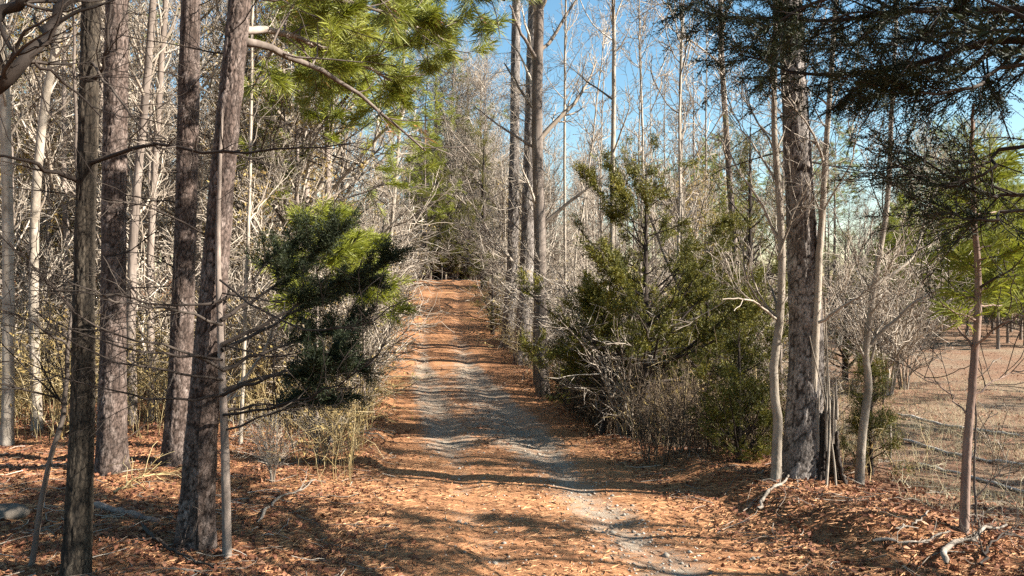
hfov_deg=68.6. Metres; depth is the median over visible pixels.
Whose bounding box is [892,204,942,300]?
pine tree
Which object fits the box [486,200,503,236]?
crest shrub
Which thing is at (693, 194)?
tan leaved tree
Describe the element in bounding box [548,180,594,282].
bare tree
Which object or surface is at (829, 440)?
vine
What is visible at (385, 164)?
bare tree
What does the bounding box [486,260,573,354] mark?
bare shrub
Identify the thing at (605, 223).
bare sapling
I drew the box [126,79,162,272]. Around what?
bare tree
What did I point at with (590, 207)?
bare sapling
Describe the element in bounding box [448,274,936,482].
undergrowth
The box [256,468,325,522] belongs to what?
fallen branch
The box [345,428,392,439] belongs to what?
fallen branch
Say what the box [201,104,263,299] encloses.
tan leaved tree
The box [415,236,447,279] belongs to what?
cedar tree
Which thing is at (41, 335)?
bare shrub
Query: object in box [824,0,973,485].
bare sapling
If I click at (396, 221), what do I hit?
bare shrub
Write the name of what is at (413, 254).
bare shrub
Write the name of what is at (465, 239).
cedar tree
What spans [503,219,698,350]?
bare shrub
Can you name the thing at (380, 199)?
tan leaved tree
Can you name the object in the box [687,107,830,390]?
cedar tree
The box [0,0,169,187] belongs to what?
bare tree
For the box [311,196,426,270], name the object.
bare shrub
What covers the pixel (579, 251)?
bare sapling
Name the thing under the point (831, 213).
pine tree
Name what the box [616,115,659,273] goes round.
bare sapling
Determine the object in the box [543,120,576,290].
bare sapling
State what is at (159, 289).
bare shrub
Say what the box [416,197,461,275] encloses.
cedar tree
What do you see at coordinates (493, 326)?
bare shrub
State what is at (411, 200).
cedar tree
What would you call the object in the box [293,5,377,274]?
bare tree
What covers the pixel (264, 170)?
bare tree
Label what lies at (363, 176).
bare tree
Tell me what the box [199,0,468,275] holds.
bare tree
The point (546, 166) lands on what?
bare tree
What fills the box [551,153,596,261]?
bare tree
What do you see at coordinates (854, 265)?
bare shrub
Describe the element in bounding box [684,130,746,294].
pine tree
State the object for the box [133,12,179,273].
bare tree
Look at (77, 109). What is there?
bare tree
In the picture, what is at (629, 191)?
bare sapling
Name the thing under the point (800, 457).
pine tree
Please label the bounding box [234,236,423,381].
bare shrub
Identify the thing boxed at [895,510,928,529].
fallen branch
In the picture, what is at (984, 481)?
fallen pole
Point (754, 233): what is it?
tan leaved tree
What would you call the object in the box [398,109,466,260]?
pine tree
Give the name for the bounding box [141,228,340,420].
bare shrub
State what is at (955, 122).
pine tree
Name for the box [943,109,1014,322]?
bare tree
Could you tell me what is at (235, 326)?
bare shrub
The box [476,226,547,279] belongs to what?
bare shrub
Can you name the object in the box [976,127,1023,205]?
pine tree
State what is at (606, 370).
bare shrub
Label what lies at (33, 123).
tan leaved tree
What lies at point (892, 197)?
bare tree
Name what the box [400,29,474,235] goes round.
bare tree
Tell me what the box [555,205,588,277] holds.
tan leaved tree
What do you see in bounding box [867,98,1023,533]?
pine tree
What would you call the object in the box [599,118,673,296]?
bare tree
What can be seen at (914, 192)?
pine tree
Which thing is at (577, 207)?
bare sapling
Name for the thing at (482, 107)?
bare tree
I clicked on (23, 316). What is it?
bare shrub
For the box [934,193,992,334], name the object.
pine tree
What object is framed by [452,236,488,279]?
cedar tree
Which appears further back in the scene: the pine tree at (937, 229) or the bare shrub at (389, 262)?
the pine tree at (937, 229)
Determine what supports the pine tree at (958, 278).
on the ground at (956, 357)
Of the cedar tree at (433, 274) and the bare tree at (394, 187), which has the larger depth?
the cedar tree at (433, 274)
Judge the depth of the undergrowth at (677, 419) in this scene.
11.49 m
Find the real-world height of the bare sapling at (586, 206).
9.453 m
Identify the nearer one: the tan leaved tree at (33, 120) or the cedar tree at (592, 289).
the cedar tree at (592, 289)
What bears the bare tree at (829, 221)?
on the ground at (956, 357)
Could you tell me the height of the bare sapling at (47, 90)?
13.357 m
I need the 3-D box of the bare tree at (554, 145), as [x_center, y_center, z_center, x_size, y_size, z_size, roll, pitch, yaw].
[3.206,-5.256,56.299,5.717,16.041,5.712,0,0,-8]
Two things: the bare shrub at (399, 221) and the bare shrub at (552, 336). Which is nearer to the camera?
the bare shrub at (552, 336)
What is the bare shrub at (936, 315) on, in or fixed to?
on the ground at (956, 357)
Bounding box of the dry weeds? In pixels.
[823,389,1023,531]
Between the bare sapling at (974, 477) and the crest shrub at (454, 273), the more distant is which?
the crest shrub at (454, 273)
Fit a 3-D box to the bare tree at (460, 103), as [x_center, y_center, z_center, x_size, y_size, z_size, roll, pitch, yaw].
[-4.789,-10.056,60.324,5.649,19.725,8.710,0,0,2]
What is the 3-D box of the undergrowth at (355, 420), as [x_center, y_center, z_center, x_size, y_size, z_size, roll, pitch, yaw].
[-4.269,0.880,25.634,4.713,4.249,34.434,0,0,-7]
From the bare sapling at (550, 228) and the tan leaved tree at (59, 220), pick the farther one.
the bare sapling at (550, 228)
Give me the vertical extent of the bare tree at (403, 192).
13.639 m
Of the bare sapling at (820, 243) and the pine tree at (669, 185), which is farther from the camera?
the pine tree at (669, 185)
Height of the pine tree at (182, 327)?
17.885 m
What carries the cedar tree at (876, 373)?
on the ground at (956, 357)
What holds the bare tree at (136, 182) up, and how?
on the ground at (956, 357)
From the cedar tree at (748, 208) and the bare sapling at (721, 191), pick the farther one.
the bare sapling at (721, 191)
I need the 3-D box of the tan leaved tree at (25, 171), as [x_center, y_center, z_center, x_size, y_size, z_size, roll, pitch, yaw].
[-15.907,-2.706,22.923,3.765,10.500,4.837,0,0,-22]
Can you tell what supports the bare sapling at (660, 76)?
on the ground at (956, 357)
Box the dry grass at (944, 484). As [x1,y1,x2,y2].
[825,370,1023,516]
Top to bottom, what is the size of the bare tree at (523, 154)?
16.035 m
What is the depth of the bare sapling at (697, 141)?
35.19 m
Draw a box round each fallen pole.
[897,413,1019,436]
[903,438,1023,465]
[919,463,1023,492]
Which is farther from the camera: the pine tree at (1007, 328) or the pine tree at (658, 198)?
the pine tree at (658, 198)
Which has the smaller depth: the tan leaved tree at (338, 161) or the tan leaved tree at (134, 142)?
the tan leaved tree at (134, 142)
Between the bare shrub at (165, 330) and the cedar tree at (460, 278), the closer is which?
the bare shrub at (165, 330)
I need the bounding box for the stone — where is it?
[0,503,29,519]
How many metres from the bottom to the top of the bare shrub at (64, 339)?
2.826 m
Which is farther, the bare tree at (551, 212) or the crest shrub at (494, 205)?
the crest shrub at (494, 205)
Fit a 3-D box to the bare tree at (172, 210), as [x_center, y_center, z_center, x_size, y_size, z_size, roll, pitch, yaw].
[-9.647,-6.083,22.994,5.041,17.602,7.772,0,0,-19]
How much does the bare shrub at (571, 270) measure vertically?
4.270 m
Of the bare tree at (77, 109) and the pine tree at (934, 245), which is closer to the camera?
the bare tree at (77, 109)
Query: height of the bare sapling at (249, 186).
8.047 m
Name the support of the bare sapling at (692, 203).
on the ground at (956, 357)
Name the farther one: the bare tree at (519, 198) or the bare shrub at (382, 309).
the bare tree at (519, 198)
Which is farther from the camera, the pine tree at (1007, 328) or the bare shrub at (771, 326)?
the pine tree at (1007, 328)
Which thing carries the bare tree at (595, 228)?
on the ground at (956, 357)
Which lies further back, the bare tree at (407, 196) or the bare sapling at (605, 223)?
the bare tree at (407, 196)
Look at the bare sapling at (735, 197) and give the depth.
33.62 m
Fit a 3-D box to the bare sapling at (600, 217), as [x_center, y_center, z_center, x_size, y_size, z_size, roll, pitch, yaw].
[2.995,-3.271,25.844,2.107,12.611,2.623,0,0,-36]
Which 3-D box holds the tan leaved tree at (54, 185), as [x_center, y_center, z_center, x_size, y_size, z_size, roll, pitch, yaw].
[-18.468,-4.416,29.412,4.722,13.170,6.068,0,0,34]
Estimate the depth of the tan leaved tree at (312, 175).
24.57 m
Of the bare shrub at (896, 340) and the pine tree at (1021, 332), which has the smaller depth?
the bare shrub at (896, 340)
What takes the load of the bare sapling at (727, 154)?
on the ground at (956, 357)
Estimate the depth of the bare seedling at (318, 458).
10.62 m
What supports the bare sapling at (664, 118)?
on the ground at (956, 357)
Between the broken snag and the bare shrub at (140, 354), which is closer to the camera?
the broken snag
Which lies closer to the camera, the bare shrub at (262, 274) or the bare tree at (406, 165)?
the bare shrub at (262, 274)
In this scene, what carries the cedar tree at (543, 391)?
on the ground at (956, 357)
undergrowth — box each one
[0,266,448,444]
[226,288,471,486]
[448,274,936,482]
[524,328,861,468]
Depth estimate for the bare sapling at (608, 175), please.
38.39 m
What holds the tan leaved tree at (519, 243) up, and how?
on the ground at (956, 357)
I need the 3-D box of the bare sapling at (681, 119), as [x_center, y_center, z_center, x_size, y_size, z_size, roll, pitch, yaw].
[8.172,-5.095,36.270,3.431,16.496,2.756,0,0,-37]
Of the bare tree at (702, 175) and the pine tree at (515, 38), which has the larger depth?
the bare tree at (702, 175)
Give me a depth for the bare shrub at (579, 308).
15.77 m
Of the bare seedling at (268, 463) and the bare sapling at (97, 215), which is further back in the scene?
the bare sapling at (97, 215)
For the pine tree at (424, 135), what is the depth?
81.46 m
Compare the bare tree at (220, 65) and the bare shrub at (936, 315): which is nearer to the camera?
the bare tree at (220, 65)
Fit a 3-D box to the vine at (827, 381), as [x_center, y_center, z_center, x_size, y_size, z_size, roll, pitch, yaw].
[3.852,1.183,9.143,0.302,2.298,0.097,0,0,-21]
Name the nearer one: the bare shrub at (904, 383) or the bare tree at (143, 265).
the bare tree at (143, 265)
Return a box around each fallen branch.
[107,442,181,492]
[113,506,229,568]
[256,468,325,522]
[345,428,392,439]
[756,466,789,509]
[872,518,950,545]
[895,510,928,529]
[951,500,1023,566]
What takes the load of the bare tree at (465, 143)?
on the ground at (956, 357)
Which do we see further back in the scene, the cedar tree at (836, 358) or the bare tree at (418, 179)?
the bare tree at (418, 179)
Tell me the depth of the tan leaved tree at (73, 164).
24.39 m
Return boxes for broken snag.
[816,376,847,484]
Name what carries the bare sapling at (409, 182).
on the ground at (956, 357)
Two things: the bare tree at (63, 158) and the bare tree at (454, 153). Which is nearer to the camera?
the bare tree at (63, 158)
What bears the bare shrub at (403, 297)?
on the ground at (956, 357)
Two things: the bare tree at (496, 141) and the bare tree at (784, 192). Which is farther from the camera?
the bare tree at (784, 192)
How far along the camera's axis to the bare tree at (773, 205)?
85.91 m
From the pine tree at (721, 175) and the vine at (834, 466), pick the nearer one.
the vine at (834, 466)
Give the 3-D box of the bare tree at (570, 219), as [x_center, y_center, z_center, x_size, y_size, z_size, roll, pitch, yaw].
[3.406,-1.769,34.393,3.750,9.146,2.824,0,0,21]
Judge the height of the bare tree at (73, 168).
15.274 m
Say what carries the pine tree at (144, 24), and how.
on the ground at (956, 357)
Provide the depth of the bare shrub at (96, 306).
16.57 m
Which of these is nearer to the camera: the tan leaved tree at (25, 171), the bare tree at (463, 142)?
the tan leaved tree at (25, 171)
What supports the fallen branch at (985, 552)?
on the ground at (956, 357)
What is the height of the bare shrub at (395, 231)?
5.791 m
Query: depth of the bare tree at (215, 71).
16.33 m
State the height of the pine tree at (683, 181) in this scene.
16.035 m
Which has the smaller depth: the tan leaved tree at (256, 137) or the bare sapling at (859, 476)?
the bare sapling at (859, 476)
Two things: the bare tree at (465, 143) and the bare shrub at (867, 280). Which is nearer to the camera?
the bare shrub at (867, 280)
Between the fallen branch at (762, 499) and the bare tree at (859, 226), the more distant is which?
the bare tree at (859, 226)
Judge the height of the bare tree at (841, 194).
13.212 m
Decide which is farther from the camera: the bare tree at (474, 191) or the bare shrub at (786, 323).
the bare tree at (474, 191)
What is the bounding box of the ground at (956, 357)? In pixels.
[0,275,1023,575]
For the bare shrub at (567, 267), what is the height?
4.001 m
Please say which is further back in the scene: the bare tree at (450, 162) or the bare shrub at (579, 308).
the bare tree at (450, 162)
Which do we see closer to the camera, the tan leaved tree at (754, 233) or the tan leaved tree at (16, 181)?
the tan leaved tree at (16, 181)
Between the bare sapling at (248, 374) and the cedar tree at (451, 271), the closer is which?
the bare sapling at (248, 374)
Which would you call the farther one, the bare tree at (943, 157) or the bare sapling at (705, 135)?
the bare tree at (943, 157)
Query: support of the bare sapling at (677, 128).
on the ground at (956, 357)
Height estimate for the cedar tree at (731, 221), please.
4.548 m
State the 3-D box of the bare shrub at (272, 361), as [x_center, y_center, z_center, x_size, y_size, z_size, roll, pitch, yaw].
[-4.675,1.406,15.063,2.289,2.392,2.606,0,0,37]
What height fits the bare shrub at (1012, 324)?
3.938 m
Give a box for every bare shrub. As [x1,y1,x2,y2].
[0,252,98,380]
[0,258,67,403]
[0,266,142,346]
[0,284,60,359]
[0,286,30,416]
[1,307,70,379]
[41,299,163,401]
[42,230,170,376]
[95,257,265,397]
[95,321,163,384]
[136,261,243,359]
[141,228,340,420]
[194,271,284,365]
[203,158,477,362]
[227,300,303,413]
[230,256,283,359]
[230,265,426,424]
[231,214,377,332]
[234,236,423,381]
[248,302,399,426]
[250,309,339,387]
[256,266,395,351]
[263,247,451,413]
[310,210,413,347]
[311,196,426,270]
[320,160,451,334]
[321,242,430,342]
[337,198,465,325]
[343,274,426,373]
[351,191,431,272]
[356,190,430,288]
[357,200,415,232]
[362,201,416,243]
[362,204,432,276]
[362,217,426,306]
[392,226,438,297]
[392,273,414,331]
[393,225,430,282]
[396,243,432,291]
[449,214,549,290]
[452,234,590,338]
[458,237,504,295]
[462,252,532,334]
[467,227,648,383]
[468,213,664,384]
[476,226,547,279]
[479,267,504,329]
[480,275,517,326]
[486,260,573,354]
[487,255,582,307]
[495,241,687,396]
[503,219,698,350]
[520,272,693,436]
[529,296,590,373]
[543,253,661,400]
[546,251,608,295]
[547,248,585,300]
[559,245,672,315]
[676,285,788,370]
[693,266,863,398]
[721,306,880,428]
[758,260,822,335]
[767,213,984,394]
[822,231,903,303]
[822,243,884,320]
[822,253,948,382]
[822,285,909,367]
[823,272,862,318]
[835,258,927,311]
[845,263,1002,389]
[847,274,915,317]
[860,192,954,341]
[877,209,986,330]
[906,272,969,338]
[1000,312,1019,330]
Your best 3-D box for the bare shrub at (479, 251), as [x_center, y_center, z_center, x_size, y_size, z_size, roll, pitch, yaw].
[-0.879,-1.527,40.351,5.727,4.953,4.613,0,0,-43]
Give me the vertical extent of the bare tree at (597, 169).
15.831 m
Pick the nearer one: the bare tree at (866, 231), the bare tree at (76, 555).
the bare tree at (76, 555)
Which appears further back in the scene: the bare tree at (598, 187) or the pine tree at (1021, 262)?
the bare tree at (598, 187)
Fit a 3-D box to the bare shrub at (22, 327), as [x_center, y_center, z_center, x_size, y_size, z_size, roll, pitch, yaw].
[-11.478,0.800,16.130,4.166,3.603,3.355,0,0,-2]
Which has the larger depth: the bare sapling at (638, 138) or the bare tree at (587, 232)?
the bare tree at (587, 232)
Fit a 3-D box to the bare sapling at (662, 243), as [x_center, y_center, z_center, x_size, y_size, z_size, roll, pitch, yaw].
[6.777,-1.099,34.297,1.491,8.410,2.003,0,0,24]
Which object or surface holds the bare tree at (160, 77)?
on the ground at (956, 357)
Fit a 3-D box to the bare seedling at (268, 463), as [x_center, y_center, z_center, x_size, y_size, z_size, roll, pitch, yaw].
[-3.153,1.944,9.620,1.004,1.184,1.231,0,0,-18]
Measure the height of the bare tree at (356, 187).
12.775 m
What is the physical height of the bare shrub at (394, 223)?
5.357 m
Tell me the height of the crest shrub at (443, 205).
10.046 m
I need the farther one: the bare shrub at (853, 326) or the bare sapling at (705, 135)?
the bare shrub at (853, 326)
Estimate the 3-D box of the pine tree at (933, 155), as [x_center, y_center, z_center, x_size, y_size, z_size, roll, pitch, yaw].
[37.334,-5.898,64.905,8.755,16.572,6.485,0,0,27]
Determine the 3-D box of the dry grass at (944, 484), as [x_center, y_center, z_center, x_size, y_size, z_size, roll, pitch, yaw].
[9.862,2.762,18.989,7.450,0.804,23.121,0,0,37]
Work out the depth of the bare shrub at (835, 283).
56.69 m
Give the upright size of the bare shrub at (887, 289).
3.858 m
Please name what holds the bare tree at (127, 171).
on the ground at (956, 357)
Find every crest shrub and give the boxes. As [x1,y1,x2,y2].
[401,226,435,279]
[404,188,459,279]
[407,224,447,276]
[415,143,470,280]
[424,219,476,280]
[428,155,470,279]
[445,201,479,279]
[446,226,475,279]
[480,185,506,266]
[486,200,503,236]
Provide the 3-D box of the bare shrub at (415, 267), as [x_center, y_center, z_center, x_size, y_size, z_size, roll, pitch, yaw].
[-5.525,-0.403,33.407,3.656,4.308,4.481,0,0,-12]
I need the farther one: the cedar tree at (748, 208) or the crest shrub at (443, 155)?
the crest shrub at (443, 155)
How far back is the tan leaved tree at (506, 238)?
36.52 m
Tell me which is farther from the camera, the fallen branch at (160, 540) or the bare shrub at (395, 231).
the bare shrub at (395, 231)
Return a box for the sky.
[7,0,1023,275]
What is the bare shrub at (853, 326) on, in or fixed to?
on the ground at (956, 357)
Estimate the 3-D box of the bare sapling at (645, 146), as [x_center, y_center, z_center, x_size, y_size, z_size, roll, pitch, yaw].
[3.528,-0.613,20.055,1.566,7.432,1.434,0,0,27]
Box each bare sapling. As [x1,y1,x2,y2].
[0,0,50,446]
[0,3,136,567]
[0,75,68,323]
[6,4,71,300]
[26,3,102,431]
[56,0,158,276]
[164,0,313,444]
[226,301,292,401]
[399,129,421,240]
[483,122,509,282]
[484,148,521,279]
[521,0,606,312]
[543,0,646,348]
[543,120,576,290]
[553,0,633,285]
[566,131,605,275]
[566,147,596,275]
[568,5,635,285]
[569,140,618,280]
[575,129,610,275]
[588,0,679,286]
[594,108,635,248]
[597,144,635,278]
[607,3,669,261]
[608,141,637,318]
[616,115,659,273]
[617,133,673,313]
[619,0,721,388]
[621,51,704,302]
[626,0,737,368]
[636,39,696,293]
[639,0,754,294]
[643,52,756,300]
[647,177,675,300]
[649,15,711,232]
[649,140,714,285]
[652,35,705,227]
[659,0,746,251]
[669,0,881,482]
[697,120,756,289]
[707,129,751,284]
[727,0,942,403]
[777,9,879,336]
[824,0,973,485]
[960,357,1023,523]
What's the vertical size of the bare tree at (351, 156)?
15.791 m
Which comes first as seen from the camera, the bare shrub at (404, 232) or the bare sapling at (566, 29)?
the bare sapling at (566, 29)
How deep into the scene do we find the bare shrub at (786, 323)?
15.84 m
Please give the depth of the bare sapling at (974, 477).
7.57 m
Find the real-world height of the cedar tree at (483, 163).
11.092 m
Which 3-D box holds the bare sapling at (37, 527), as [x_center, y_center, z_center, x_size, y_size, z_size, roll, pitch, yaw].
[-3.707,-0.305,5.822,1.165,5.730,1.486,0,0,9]
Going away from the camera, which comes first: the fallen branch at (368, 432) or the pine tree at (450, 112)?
the fallen branch at (368, 432)
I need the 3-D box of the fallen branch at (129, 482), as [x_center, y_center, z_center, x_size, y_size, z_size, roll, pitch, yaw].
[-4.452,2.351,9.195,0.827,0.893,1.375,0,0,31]
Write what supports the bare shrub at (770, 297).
on the ground at (956, 357)
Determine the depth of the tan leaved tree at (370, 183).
42.48 m
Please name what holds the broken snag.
on the ground at (956, 357)
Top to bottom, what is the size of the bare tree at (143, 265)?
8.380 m
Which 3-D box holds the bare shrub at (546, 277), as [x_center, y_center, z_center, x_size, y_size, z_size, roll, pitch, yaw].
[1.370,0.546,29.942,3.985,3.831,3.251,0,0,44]
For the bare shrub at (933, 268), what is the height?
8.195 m
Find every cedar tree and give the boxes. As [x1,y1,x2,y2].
[0,109,422,558]
[396,176,423,242]
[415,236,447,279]
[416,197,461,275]
[417,202,458,279]
[426,107,508,288]
[429,233,473,279]
[433,203,479,279]
[445,216,478,279]
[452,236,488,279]
[514,130,777,439]
[517,265,686,434]
[530,373,570,401]
[617,206,788,391]
[645,0,1023,301]
[680,279,788,462]
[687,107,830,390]
[822,222,902,380]
[839,347,922,479]
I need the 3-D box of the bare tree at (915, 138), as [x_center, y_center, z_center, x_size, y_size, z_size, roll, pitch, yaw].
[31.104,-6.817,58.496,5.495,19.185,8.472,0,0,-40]
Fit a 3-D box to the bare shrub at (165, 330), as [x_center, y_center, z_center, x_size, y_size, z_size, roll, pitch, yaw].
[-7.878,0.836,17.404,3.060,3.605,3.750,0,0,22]
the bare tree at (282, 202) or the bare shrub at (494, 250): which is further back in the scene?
the bare shrub at (494, 250)
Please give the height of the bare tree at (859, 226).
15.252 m
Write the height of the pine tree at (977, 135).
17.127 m
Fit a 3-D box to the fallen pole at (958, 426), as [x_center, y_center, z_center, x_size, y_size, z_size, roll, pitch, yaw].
[9.431,2.975,16.364,0.546,0.154,3.074,0,0,-18]
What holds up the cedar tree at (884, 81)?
on the ground at (956, 357)
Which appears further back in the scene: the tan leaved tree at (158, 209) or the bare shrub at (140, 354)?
the tan leaved tree at (158, 209)
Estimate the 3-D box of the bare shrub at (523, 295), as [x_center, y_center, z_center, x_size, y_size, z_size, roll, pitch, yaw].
[1.485,0.443,19.916,4.040,4.685,5.677,0,0,82]
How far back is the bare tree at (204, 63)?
33.89 m
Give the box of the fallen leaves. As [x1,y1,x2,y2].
[0,323,1023,575]
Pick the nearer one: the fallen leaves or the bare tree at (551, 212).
the fallen leaves
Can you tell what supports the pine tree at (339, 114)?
on the ground at (956, 357)
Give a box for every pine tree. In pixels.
[4,0,542,552]
[9,0,241,475]
[54,0,299,467]
[66,0,179,83]
[222,0,447,345]
[247,192,376,449]
[285,46,367,180]
[321,224,418,429]
[392,5,509,230]
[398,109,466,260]
[399,104,444,179]
[471,0,522,348]
[473,3,588,364]
[628,157,688,297]
[632,155,672,285]
[655,155,699,232]
[660,138,738,256]
[681,0,870,480]
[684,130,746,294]
[725,172,769,283]
[742,146,786,265]
[754,130,821,198]
[813,115,870,304]
[815,165,853,295]
[861,199,925,298]
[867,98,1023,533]
[892,111,967,205]
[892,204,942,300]
[895,123,979,208]
[895,155,941,229]
[907,187,972,325]
[914,182,968,325]
[925,115,1022,204]
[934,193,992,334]
[943,171,1015,333]
[945,161,1023,348]
[964,187,1023,342]
[967,180,1023,345]
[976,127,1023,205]
[976,134,1023,323]
[982,180,1023,339]
[982,301,1017,331]
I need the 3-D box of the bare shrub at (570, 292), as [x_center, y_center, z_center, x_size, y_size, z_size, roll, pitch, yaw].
[1.886,0.935,15.254,3.241,3.818,3.972,0,0,41]
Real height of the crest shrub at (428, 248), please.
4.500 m
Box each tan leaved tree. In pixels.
[0,0,130,391]
[0,0,174,304]
[0,3,162,297]
[0,10,72,275]
[0,21,77,309]
[0,51,78,312]
[0,76,69,247]
[0,84,58,298]
[7,24,67,254]
[12,36,73,296]
[69,19,171,292]
[126,112,175,294]
[154,0,292,367]
[195,1,379,343]
[201,36,311,369]
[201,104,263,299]
[209,31,355,363]
[241,125,341,271]
[267,19,407,228]
[271,151,331,216]
[321,132,358,203]
[348,110,398,232]
[368,164,390,224]
[490,191,521,285]
[495,176,557,278]
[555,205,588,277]
[637,205,661,274]
[654,153,738,363]
[712,129,770,278]
[737,202,775,270]
[755,183,786,277]
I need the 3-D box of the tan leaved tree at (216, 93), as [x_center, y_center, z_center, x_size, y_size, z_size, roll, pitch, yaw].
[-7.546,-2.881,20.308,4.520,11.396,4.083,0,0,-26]
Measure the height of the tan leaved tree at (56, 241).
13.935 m
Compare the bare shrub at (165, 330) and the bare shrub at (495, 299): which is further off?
the bare shrub at (495, 299)
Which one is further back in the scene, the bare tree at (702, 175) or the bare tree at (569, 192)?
the bare tree at (569, 192)
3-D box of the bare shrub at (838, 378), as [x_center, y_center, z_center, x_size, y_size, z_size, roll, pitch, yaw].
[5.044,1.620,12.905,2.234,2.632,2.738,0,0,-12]
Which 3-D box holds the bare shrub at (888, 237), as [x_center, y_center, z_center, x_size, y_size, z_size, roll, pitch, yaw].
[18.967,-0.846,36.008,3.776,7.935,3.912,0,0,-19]
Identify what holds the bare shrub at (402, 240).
on the ground at (956, 357)
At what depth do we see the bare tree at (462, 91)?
65.21 m
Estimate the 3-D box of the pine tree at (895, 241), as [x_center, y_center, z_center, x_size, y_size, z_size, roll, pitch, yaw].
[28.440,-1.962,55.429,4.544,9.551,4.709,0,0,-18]
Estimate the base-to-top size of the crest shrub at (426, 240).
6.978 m
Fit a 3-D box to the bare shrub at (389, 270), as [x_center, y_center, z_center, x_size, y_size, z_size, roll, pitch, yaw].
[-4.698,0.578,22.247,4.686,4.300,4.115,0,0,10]
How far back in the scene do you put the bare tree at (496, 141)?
38.23 m
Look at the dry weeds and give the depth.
11.92 m
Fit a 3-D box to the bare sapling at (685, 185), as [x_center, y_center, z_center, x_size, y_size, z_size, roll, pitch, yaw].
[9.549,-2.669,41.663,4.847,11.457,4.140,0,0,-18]
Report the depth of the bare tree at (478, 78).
57.56 m
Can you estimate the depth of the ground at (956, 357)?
11.22 m
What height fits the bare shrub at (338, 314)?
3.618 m
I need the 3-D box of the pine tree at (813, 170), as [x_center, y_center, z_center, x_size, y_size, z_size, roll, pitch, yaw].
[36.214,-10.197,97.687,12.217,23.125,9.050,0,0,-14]
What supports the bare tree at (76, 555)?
on the ground at (956, 357)
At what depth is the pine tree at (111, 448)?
9.61 m
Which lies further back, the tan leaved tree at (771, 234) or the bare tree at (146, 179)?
the tan leaved tree at (771, 234)
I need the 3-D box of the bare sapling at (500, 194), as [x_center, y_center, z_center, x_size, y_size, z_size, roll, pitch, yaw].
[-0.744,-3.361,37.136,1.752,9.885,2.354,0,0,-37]
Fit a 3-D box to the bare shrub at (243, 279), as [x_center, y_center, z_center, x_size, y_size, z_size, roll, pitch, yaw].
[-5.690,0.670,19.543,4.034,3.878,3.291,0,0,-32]
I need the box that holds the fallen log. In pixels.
[94,501,160,523]
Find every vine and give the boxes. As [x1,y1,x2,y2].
[809,336,836,485]
[821,294,839,478]
[824,297,830,487]
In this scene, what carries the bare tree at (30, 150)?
on the ground at (956, 357)
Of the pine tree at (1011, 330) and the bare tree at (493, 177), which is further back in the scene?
the bare tree at (493, 177)
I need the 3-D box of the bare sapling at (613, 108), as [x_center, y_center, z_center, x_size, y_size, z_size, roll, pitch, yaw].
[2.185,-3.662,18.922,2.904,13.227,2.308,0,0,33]
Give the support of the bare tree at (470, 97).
on the ground at (956, 357)
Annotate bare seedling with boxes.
[229,397,304,482]
[282,394,371,463]
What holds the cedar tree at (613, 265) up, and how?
on the ground at (956, 357)
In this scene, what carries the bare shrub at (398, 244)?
on the ground at (956, 357)
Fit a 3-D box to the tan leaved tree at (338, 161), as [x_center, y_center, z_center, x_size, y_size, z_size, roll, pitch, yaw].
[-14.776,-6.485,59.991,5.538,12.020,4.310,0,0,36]
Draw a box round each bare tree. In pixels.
[0,0,137,359]
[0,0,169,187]
[0,0,175,340]
[0,1,401,575]
[5,1,207,400]
[11,86,43,239]
[16,1,175,312]
[19,7,173,267]
[31,0,212,322]
[54,0,262,407]
[55,0,363,329]
[67,0,211,425]
[74,0,202,421]
[99,0,272,259]
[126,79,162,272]
[129,0,323,328]
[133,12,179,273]
[133,100,173,290]
[135,0,249,220]
[163,0,342,396]
[167,0,424,275]
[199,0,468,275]
[290,37,409,220]
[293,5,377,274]
[344,131,368,227]
[345,153,368,220]
[363,92,420,237]
[367,129,404,234]
[369,29,429,360]
[389,167,408,244]
[397,129,418,228]
[397,134,432,279]
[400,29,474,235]
[401,151,433,277]
[405,143,429,231]
[412,46,484,278]
[414,0,499,279]
[424,37,493,211]
[429,31,520,252]
[434,0,622,396]
[436,35,523,224]
[438,143,472,279]
[439,96,488,229]
[440,115,480,278]
[442,39,504,209]
[444,42,520,211]
[446,143,494,279]
[460,128,520,289]
[462,123,519,246]
[465,50,588,309]
[487,58,575,244]
[499,121,556,198]
[522,115,589,261]
[545,184,562,270]
[546,150,609,287]
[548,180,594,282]
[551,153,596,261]
[562,114,616,272]
[567,160,609,268]
[569,209,598,272]
[575,138,637,277]
[575,148,607,235]
[580,153,616,240]
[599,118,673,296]
[677,136,725,263]
[710,62,854,426]
[752,124,786,285]
[756,122,822,270]
[811,136,868,312]
[826,169,876,290]
[840,187,881,280]
[847,193,873,257]
[847,205,876,289]
[868,147,922,237]
[870,95,944,301]
[925,127,980,243]
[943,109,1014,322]
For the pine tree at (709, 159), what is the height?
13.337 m
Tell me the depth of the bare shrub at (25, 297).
16.84 m
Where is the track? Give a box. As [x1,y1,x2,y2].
[384,280,799,575]
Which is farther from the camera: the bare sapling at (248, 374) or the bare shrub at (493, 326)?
the bare shrub at (493, 326)
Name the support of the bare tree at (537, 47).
on the ground at (956, 357)
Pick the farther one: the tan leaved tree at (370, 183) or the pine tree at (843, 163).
the pine tree at (843, 163)
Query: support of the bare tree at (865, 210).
on the ground at (956, 357)
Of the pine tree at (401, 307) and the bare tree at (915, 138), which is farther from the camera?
the bare tree at (915, 138)
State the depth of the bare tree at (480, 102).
59.91 m
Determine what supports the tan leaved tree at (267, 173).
on the ground at (956, 357)
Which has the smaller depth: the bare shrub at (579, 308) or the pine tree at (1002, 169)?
the bare shrub at (579, 308)

